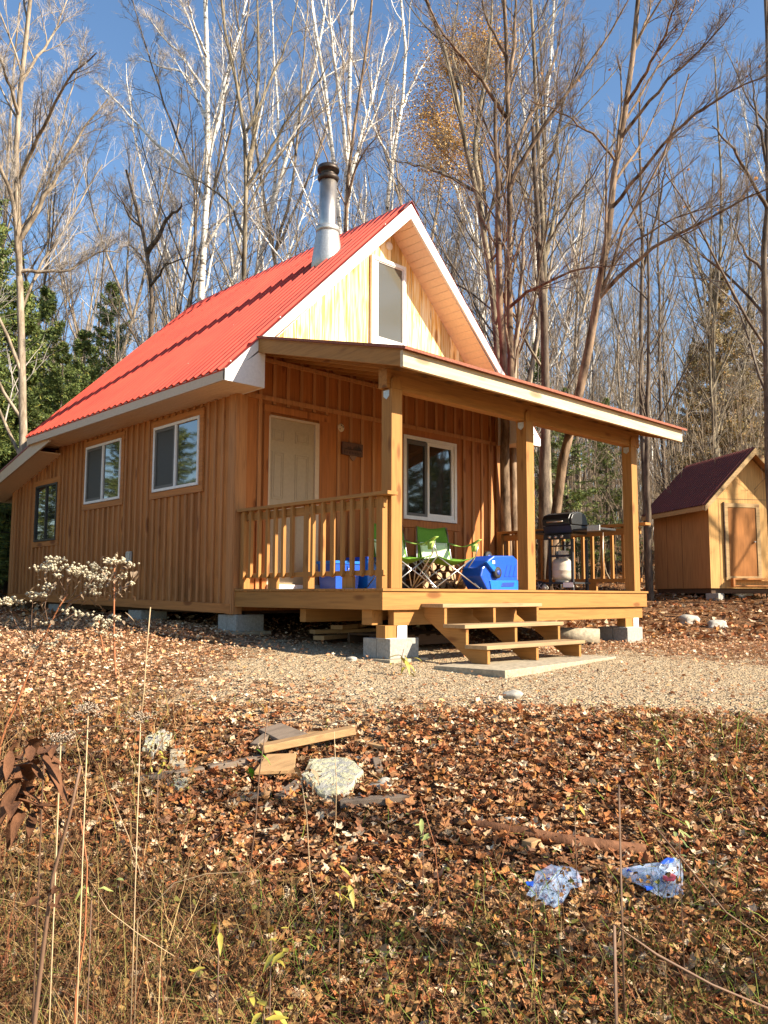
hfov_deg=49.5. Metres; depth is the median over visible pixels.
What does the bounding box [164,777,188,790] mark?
concrete lump
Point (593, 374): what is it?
forest tree
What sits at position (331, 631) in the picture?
scrap board
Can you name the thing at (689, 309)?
forest tree
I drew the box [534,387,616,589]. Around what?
spruce tree
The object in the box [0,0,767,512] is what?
sky
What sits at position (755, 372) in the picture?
spruce tree
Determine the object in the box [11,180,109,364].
forest tree
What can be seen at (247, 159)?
bare tree
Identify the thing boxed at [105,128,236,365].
forest tree
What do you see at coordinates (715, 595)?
concrete block
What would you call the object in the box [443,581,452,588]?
firewood log
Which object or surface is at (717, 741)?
dry grass
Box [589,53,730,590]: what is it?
bare tree
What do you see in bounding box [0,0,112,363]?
forest tree
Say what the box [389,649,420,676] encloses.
seedling
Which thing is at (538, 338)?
forest tree
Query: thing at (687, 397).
forest tree
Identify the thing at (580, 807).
seedling
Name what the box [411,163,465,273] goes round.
forest tree
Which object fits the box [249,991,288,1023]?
seedling
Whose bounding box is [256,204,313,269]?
forest tree
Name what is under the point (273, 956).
seedling
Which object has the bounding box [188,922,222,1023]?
seedling
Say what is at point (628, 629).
concrete footing
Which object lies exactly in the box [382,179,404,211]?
forest tree
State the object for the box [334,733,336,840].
bare stalk
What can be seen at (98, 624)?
dried wildflower
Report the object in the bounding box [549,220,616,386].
forest tree
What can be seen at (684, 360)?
forest tree
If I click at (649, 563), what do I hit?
bare tree
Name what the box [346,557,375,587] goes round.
recycling bin
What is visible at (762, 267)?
bare tree
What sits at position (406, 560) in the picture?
camping chair
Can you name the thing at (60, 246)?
forest tree
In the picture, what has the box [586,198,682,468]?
forest tree
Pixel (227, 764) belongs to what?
wooden board
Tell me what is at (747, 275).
forest tree
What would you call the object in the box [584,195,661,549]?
forest tree
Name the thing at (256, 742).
leaf
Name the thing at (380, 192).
forest tree
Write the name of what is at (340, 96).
birch tree
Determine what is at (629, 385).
forest tree
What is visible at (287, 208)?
forest tree
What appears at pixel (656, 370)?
forest tree
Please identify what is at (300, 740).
wooden board
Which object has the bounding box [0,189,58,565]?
spruce tree
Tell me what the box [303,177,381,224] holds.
forest tree
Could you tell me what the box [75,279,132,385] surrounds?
spruce tree
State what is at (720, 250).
bare tree
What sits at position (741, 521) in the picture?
door
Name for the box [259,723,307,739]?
plywood piece
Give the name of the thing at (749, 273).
forest tree
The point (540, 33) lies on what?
forest tree
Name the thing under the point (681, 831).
seedling
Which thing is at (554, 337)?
forest tree
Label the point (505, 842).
bare stalk
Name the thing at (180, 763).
plywood piece
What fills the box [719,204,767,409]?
forest tree
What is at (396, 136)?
birch tree
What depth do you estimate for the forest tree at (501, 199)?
23.93 m
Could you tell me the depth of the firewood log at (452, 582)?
11.56 m
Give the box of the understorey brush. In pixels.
[16,313,767,598]
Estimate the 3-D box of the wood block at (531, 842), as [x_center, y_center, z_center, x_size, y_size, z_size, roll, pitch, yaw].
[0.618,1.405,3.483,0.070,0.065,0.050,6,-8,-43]
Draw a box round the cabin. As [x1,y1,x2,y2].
[0,162,686,624]
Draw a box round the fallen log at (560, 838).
[454,818,645,856]
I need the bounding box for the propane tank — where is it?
[552,541,570,581]
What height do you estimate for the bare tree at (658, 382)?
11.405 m
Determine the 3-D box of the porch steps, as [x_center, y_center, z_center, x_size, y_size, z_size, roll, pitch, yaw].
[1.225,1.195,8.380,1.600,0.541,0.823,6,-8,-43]
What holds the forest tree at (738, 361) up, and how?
on the ground at (472, 682)
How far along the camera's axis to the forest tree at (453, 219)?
30.62 m
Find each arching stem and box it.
[31,725,144,1023]
[134,843,284,1023]
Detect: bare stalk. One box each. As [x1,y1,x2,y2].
[110,793,145,902]
[141,607,150,711]
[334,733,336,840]
[420,798,439,945]
[486,780,520,895]
[518,873,548,1013]
[568,904,602,1019]
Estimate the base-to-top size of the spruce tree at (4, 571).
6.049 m
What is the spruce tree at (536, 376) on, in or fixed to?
on the ground at (472, 682)
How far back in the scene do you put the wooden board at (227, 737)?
4.66 m
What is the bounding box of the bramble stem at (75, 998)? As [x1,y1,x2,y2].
[74,818,87,1023]
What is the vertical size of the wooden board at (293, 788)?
0.065 m
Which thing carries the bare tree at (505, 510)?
on the ground at (472, 682)
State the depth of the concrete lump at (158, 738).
4.49 m
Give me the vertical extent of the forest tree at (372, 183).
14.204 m
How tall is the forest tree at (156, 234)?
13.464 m
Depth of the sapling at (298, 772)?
2.97 m
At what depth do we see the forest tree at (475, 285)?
28.15 m
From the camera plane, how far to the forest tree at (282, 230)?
31.05 m
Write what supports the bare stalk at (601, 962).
on the ground at (472, 682)
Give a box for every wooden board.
[136,766,204,782]
[207,755,262,770]
[217,732,244,740]
[229,785,285,801]
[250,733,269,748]
[260,726,355,752]
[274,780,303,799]
[340,793,409,808]
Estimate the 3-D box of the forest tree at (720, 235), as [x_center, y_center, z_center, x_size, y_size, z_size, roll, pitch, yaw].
[9.093,-5.499,22.741,4.164,15.391,4.152,3,-6,-24]
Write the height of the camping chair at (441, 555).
0.850 m
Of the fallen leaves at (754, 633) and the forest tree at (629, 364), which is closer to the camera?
the fallen leaves at (754, 633)
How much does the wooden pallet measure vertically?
0.110 m
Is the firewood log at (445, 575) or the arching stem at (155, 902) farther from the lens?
the firewood log at (445, 575)
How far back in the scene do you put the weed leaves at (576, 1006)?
2.76 m
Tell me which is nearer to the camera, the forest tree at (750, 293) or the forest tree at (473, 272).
the forest tree at (750, 293)
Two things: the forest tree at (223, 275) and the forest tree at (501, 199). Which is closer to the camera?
the forest tree at (501, 199)
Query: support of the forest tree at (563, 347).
on the ground at (472, 682)
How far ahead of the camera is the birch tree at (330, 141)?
21.95 m
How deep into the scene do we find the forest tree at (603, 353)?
37.40 m
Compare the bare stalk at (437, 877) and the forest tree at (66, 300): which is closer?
the bare stalk at (437, 877)
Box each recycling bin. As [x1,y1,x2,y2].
[316,560,359,588]
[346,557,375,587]
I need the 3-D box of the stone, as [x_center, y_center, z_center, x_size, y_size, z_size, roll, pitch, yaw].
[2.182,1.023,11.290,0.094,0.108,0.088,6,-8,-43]
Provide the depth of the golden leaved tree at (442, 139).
20.91 m
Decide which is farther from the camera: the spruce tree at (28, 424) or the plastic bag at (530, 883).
the spruce tree at (28, 424)
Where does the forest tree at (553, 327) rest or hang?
on the ground at (472, 682)
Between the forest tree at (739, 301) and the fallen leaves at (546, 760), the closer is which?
the fallen leaves at (546, 760)
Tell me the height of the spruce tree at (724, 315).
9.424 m
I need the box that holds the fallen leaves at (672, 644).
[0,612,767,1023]
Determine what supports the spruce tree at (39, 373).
on the ground at (472, 682)
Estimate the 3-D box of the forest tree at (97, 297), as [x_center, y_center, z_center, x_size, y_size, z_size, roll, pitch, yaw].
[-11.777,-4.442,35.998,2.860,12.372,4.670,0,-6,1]
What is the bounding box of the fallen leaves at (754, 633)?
[0,550,767,641]
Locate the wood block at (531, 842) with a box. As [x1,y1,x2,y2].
[522,837,540,854]
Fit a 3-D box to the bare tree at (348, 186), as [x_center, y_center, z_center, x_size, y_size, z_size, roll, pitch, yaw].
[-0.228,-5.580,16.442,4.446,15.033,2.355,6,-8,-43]
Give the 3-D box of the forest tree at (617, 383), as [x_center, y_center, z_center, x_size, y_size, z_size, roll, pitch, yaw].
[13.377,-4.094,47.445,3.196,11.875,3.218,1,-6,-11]
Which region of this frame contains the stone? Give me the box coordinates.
[541,584,548,589]
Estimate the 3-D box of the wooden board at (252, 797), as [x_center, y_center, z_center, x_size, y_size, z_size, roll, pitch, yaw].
[-0.604,1.353,3.980,0.274,0.054,0.050,3,-6,-28]
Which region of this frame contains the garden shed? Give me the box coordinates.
[641,447,767,593]
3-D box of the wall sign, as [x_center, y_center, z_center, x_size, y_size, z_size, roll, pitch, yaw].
[-0.417,-0.792,10.990,0.360,0.240,0.028,6,-8,-43]
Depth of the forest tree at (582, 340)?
33.84 m
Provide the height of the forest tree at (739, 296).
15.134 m
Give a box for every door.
[269,417,313,583]
[728,508,756,575]
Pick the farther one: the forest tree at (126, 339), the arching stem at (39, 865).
the forest tree at (126, 339)
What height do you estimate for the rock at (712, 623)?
0.181 m
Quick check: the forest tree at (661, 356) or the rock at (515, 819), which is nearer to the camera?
the rock at (515, 819)
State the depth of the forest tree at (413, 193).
23.47 m
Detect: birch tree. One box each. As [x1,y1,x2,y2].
[92,0,341,301]
[150,0,397,318]
[200,0,424,261]
[289,0,391,234]
[325,0,441,223]
[442,102,521,353]
[496,0,638,553]
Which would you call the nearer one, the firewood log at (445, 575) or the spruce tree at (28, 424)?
the firewood log at (445, 575)
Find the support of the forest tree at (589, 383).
on the ground at (472, 682)
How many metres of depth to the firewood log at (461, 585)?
11.52 m
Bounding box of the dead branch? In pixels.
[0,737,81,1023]
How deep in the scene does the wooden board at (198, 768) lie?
4.18 m
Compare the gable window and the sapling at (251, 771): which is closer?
the sapling at (251, 771)
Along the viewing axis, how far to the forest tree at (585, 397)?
53.21 m
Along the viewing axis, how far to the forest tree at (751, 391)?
25.79 m
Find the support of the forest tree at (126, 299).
on the ground at (472, 682)
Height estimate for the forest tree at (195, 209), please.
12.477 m
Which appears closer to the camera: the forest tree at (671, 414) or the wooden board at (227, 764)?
the wooden board at (227, 764)
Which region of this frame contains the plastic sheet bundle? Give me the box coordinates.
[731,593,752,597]
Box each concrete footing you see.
[48,604,81,610]
[128,610,166,620]
[217,614,270,634]
[362,625,427,662]
[598,618,649,642]
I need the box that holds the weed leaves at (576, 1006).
[0,849,767,1023]
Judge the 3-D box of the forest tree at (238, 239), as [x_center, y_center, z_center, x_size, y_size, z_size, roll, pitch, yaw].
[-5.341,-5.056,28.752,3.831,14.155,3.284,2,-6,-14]
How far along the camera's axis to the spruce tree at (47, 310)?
20.52 m
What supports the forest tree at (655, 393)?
on the ground at (472, 682)
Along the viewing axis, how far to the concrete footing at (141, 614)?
11.29 m
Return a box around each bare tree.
[0,0,135,608]
[94,125,197,346]
[154,0,372,286]
[287,0,469,231]
[384,0,610,362]
[410,0,652,621]
[447,0,638,513]
[447,33,559,555]
[475,214,548,377]
[501,96,602,579]
[511,0,767,620]
[532,150,619,578]
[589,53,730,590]
[607,200,689,600]
[617,150,747,489]
[633,0,767,528]
[664,180,757,459]
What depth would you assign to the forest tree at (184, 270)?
24.41 m
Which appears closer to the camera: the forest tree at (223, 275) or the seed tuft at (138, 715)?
the seed tuft at (138, 715)
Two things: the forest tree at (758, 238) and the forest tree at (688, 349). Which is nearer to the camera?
the forest tree at (758, 238)
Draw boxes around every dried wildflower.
[0,555,110,761]
[83,611,112,654]
[99,552,139,675]
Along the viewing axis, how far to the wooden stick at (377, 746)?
4.50 m
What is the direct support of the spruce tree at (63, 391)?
on the ground at (472, 682)
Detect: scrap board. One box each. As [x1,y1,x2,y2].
[310,628,375,633]
[313,633,347,639]
[331,623,367,628]
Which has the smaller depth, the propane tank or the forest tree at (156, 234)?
the propane tank
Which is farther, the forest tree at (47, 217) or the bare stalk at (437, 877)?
the forest tree at (47, 217)
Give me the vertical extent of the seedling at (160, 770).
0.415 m
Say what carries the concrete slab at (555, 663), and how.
on the ground at (472, 682)
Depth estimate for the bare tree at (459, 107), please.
14.96 m
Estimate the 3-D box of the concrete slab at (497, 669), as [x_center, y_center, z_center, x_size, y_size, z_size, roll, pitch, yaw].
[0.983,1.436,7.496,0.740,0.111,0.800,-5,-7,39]
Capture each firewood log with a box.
[406,562,428,570]
[406,570,430,579]
[406,580,428,588]
[421,573,441,579]
[424,581,438,588]
[429,563,435,570]
[430,565,444,571]
[430,572,449,578]
[431,580,445,588]
[433,573,455,580]
[435,565,453,571]
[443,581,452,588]
[450,581,458,588]
[457,572,465,588]
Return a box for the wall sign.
[341,441,362,460]
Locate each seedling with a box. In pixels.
[75,877,123,1023]
[151,751,167,840]
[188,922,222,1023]
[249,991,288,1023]
[263,927,291,1023]
[322,866,354,1023]
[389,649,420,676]
[405,813,430,953]
[567,791,584,888]
[647,738,672,839]
[673,820,693,1004]
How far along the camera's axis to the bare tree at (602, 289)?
12.14 m
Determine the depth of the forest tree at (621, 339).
40.13 m
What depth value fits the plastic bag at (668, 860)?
3.24 m
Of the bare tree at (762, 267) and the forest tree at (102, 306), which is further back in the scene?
the forest tree at (102, 306)
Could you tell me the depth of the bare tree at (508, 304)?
13.37 m
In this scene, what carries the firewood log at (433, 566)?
on the firewood log at (434, 576)
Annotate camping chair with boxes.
[365,523,438,588]
[412,526,481,588]
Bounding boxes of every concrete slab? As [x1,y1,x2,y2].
[434,661,550,677]
[490,657,586,669]
[540,655,615,662]
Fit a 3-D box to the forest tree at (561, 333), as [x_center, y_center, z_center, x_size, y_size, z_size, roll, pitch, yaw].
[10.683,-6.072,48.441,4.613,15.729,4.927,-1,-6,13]
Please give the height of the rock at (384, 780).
0.079 m
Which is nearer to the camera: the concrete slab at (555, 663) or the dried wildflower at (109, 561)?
the dried wildflower at (109, 561)
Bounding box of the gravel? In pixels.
[35,616,767,752]
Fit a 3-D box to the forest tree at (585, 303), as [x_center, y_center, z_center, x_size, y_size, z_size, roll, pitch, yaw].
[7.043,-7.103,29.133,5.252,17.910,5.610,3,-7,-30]
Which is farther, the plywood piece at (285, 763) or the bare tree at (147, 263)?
the bare tree at (147, 263)
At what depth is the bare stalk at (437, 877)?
2.90 m
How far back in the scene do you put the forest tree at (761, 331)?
32.22 m
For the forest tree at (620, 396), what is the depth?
30.35 m
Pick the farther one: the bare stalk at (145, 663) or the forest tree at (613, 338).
the forest tree at (613, 338)
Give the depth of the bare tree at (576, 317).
23.96 m
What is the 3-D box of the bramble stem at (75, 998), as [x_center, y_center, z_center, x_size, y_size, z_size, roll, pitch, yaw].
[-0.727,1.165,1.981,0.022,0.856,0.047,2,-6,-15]
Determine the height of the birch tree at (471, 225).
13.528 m
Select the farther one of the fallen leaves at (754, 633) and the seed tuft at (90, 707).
the fallen leaves at (754, 633)
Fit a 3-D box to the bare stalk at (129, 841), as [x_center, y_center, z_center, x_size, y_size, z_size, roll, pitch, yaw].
[-0.960,1.279,3.129,0.151,0.439,0.011,2,-6,-18]
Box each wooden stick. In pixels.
[354,740,391,750]
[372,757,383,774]
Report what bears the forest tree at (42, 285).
on the ground at (472, 682)
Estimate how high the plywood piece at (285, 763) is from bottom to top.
0.067 m
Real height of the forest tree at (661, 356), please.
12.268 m
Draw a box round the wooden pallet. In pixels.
[348,630,469,644]
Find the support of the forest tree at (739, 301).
on the ground at (472, 682)
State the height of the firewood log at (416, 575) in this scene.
0.125 m
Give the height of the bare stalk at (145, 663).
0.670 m
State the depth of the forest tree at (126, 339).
21.58 m
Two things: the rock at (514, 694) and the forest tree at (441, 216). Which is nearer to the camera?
the rock at (514, 694)
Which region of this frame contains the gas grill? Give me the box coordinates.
[535,512,615,590]
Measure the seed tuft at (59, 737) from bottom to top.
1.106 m
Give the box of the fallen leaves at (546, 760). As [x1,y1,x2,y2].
[0,696,767,1023]
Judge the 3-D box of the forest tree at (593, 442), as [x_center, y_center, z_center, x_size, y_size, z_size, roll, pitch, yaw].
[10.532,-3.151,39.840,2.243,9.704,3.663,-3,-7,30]
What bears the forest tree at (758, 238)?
on the ground at (472, 682)
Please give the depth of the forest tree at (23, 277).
41.06 m
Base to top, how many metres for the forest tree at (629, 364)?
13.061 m
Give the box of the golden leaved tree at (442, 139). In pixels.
[313,0,628,351]
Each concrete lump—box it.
[142,729,171,758]
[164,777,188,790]
[300,757,363,803]
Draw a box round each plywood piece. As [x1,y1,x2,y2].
[170,748,185,769]
[254,753,295,774]
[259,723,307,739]
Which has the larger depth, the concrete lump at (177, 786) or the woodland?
the woodland
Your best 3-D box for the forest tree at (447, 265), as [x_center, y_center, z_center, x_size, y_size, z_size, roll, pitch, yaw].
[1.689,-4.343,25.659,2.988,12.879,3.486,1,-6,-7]
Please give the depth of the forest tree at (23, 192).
30.61 m
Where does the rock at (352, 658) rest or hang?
on the ground at (472, 682)
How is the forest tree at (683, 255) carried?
on the ground at (472, 682)
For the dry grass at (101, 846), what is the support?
on the ground at (472, 682)
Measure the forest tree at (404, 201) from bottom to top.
17.896 m
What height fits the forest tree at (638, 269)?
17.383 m
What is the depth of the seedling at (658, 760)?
3.59 m
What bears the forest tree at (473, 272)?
on the ground at (472, 682)
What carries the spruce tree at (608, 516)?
on the ground at (472, 682)
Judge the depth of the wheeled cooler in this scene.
10.81 m
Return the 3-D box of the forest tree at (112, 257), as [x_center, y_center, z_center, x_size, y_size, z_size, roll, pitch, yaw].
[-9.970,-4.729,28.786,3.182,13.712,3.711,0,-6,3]
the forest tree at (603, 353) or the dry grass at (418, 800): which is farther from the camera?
the forest tree at (603, 353)
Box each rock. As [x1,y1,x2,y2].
[346,656,356,660]
[370,777,391,788]
[502,690,522,698]
[504,817,520,823]
[678,614,699,623]
[706,620,727,627]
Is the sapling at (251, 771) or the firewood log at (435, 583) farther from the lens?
the firewood log at (435, 583)
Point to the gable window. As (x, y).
(387, 317)
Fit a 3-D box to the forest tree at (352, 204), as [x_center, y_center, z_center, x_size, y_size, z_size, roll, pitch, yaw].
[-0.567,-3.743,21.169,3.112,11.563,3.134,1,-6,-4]
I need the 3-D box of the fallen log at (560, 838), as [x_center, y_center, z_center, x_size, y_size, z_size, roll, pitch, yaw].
[0.698,1.392,3.552,0.806,0.112,0.088,-1,-6,12]
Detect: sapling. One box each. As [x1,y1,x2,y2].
[247,695,270,881]
[293,760,321,933]
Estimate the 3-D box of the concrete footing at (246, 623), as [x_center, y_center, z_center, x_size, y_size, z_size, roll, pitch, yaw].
[-1.682,1.338,9.777,0.520,0.268,0.499,6,-8,-43]
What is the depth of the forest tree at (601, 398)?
33.46 m
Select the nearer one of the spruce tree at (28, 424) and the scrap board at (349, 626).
the scrap board at (349, 626)
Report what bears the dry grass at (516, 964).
on the ground at (472, 682)
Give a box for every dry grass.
[0,656,323,1023]
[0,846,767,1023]
[2,684,767,903]
[598,689,767,1023]
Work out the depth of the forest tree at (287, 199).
32.27 m
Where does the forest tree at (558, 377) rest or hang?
on the ground at (472, 682)
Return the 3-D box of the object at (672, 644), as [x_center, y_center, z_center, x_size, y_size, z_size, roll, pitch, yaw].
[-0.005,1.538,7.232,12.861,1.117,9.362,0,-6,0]
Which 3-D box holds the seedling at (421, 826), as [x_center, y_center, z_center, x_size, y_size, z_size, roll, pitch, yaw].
[0.124,1.307,2.911,0.072,0.475,0.133,4,-7,-31]
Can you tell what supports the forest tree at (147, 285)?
on the ground at (472, 682)
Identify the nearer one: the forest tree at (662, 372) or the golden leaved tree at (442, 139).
the golden leaved tree at (442, 139)
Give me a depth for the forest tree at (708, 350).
21.66 m
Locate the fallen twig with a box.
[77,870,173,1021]
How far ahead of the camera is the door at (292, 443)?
10.27 m
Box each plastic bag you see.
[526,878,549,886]
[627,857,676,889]
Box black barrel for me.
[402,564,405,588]
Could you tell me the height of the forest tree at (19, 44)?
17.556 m
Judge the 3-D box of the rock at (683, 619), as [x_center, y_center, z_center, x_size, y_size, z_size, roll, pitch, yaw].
[4.955,1.775,13.547,0.379,0.218,0.296,6,-8,-43]
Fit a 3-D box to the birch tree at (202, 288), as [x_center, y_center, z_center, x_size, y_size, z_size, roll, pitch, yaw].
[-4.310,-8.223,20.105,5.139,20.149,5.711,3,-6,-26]
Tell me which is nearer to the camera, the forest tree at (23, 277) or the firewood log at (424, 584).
the firewood log at (424, 584)
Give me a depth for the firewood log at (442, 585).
11.30 m
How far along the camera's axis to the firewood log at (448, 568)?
11.49 m
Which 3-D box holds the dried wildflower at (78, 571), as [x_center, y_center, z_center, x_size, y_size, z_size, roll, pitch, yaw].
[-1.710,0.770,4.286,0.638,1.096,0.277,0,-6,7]
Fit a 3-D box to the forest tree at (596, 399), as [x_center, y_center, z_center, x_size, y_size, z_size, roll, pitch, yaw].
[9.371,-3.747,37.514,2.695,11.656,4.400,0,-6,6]
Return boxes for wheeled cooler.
[461,551,517,589]
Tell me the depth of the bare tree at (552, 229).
16.91 m
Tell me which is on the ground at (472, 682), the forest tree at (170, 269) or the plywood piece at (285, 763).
the forest tree at (170, 269)
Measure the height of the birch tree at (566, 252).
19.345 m
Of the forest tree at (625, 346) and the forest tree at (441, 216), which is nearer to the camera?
the forest tree at (441, 216)
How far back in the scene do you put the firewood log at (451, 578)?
11.54 m
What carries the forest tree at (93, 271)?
on the ground at (472, 682)
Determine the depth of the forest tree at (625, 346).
52.08 m
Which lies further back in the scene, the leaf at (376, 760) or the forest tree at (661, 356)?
the forest tree at (661, 356)
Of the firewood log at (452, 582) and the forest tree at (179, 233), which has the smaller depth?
the firewood log at (452, 582)
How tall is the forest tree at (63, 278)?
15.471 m
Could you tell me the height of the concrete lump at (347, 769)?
0.152 m
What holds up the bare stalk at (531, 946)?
on the ground at (472, 682)
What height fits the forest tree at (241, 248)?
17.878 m
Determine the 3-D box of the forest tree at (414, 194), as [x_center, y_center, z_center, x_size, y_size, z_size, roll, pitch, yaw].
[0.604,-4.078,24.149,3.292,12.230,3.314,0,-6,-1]
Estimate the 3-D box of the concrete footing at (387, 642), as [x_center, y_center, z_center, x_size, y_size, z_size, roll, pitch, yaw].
[0.070,1.289,8.086,0.520,0.381,0.500,6,-8,-43]
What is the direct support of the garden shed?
on the ground at (472, 682)
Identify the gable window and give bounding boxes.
[369,254,405,344]
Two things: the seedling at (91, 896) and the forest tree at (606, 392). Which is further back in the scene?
the forest tree at (606, 392)
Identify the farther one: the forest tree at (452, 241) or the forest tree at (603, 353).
the forest tree at (603, 353)
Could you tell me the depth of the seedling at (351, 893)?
2.49 m
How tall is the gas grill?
1.080 m
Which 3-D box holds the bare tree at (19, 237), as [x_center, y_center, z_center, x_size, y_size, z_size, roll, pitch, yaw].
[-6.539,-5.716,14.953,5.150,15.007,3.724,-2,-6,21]
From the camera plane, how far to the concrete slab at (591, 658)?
8.52 m
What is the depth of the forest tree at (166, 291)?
30.68 m
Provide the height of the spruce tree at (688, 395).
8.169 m
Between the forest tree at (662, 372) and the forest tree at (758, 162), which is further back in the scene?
the forest tree at (662, 372)
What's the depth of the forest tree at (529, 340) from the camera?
45.50 m
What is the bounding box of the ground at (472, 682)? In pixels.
[0,536,767,1023]
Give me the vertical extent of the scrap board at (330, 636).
0.045 m
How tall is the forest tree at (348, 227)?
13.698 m
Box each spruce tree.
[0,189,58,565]
[0,279,53,592]
[0,338,17,584]
[0,340,83,575]
[0,368,39,589]
[15,285,75,425]
[48,329,101,414]
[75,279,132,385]
[523,342,593,554]
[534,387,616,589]
[576,397,652,574]
[652,265,763,554]
[658,344,720,491]
[719,311,763,455]
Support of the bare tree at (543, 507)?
on the ground at (472, 682)
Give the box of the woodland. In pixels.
[0,267,762,525]
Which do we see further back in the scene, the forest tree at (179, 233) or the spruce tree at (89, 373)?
the forest tree at (179, 233)
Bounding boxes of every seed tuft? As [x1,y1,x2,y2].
[38,729,89,1023]
[65,701,111,1023]
[122,707,160,1023]
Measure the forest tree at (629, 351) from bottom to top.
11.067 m
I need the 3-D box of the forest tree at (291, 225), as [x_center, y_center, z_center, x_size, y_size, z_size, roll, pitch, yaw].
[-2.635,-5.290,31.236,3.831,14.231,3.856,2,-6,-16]
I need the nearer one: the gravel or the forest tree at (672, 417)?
the gravel
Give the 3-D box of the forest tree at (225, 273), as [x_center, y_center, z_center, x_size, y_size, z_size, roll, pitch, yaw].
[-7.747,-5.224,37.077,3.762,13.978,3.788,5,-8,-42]
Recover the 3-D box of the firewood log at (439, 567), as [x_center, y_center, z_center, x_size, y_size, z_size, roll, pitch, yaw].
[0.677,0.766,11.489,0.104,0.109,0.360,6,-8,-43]
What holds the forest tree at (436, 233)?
on the ground at (472, 682)
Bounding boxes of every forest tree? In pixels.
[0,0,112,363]
[0,3,55,311]
[0,99,118,392]
[0,100,100,368]
[0,111,47,335]
[1,162,134,399]
[2,226,36,366]
[3,131,86,365]
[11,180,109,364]
[11,237,94,367]
[27,97,191,377]
[34,245,73,366]
[38,168,142,375]
[54,242,156,380]
[63,171,153,363]
[67,24,241,355]
[68,235,164,364]
[80,261,126,361]
[84,0,272,347]
[97,151,196,331]
[101,44,247,362]
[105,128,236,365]
[106,150,196,322]
[108,126,200,341]
[132,171,220,331]
[156,245,179,323]
[174,22,303,316]
[180,157,286,290]
[205,246,250,293]
[209,0,367,286]
[211,261,238,294]
[214,210,288,280]
[231,109,325,271]
[254,184,317,263]
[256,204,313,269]
[276,205,302,253]
[281,183,375,251]
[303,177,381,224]
[314,175,380,227]
[329,145,436,226]
[342,6,495,324]
[343,121,404,225]
[372,150,446,215]
[378,155,449,218]
[381,202,467,291]
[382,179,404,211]
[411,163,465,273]
[416,129,474,270]
[416,194,469,301]
[418,179,473,276]
[420,179,495,346]
[423,183,457,246]
[437,32,549,356]
[441,193,559,385]
[456,0,613,430]
[461,103,610,435]
[468,232,520,344]
[486,241,590,520]
[501,101,636,441]
[506,180,624,491]
[512,140,614,475]
[519,278,570,473]
[519,296,557,374]
[524,216,608,483]
[528,275,596,396]
[548,221,609,516]
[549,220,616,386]
[550,182,632,490]
[558,348,598,479]
[566,302,623,522]
[568,228,675,537]
[568,241,655,536]
[571,282,628,452]
[580,357,626,537]
[581,227,663,450]
[583,291,639,551]
[583,352,626,484]
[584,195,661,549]
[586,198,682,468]
[587,228,691,489]
[594,347,639,475]
[595,286,637,500]
[596,332,651,473]
[601,293,652,408]
[611,15,764,456]
[612,285,656,437]
[614,262,684,487]
[621,277,688,472]
[627,318,670,530]
[629,225,717,479]
[633,272,685,483]
[635,92,764,452]
[636,331,692,454]
[652,385,708,455]
[655,193,760,420]
[656,298,722,455]
[657,103,764,448]
[657,322,703,472]
[666,297,732,449]
[673,147,767,456]
[675,307,710,463]
[701,252,767,442]
[703,64,767,375]
[716,254,767,412]
[716,360,758,447]
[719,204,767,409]
[722,253,759,425]
[723,236,762,419]
[724,201,767,403]
[726,231,761,421]
[727,289,761,424]
[742,216,767,290]
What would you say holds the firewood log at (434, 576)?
on the firewood log at (442, 585)
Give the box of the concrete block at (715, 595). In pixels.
[706,593,723,600]
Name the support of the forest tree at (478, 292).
on the ground at (472, 682)
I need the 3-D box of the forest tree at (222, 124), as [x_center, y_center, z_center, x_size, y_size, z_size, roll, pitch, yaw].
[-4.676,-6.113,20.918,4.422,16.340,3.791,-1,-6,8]
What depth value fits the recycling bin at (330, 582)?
10.01 m
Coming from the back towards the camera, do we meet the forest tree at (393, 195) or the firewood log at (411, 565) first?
the forest tree at (393, 195)
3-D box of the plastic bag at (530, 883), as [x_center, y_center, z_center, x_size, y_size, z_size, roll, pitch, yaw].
[0.646,1.423,3.188,0.291,0.085,0.179,6,-8,-43]
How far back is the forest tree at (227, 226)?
25.30 m
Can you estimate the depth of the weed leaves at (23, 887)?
3.79 m
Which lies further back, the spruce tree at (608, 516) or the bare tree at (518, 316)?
the spruce tree at (608, 516)
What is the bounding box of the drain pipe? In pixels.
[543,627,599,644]
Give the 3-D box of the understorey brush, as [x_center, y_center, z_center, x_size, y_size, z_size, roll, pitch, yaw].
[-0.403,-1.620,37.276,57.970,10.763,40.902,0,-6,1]
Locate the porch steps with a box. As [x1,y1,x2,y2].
[421,603,584,663]
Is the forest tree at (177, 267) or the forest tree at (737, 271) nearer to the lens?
the forest tree at (177, 267)
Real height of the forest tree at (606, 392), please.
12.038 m
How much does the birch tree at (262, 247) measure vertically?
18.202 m
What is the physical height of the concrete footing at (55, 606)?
0.235 m
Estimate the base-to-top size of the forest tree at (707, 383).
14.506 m
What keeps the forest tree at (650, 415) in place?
on the ground at (472, 682)
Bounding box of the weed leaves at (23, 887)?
[0,684,251,945]
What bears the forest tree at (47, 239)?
on the ground at (472, 682)

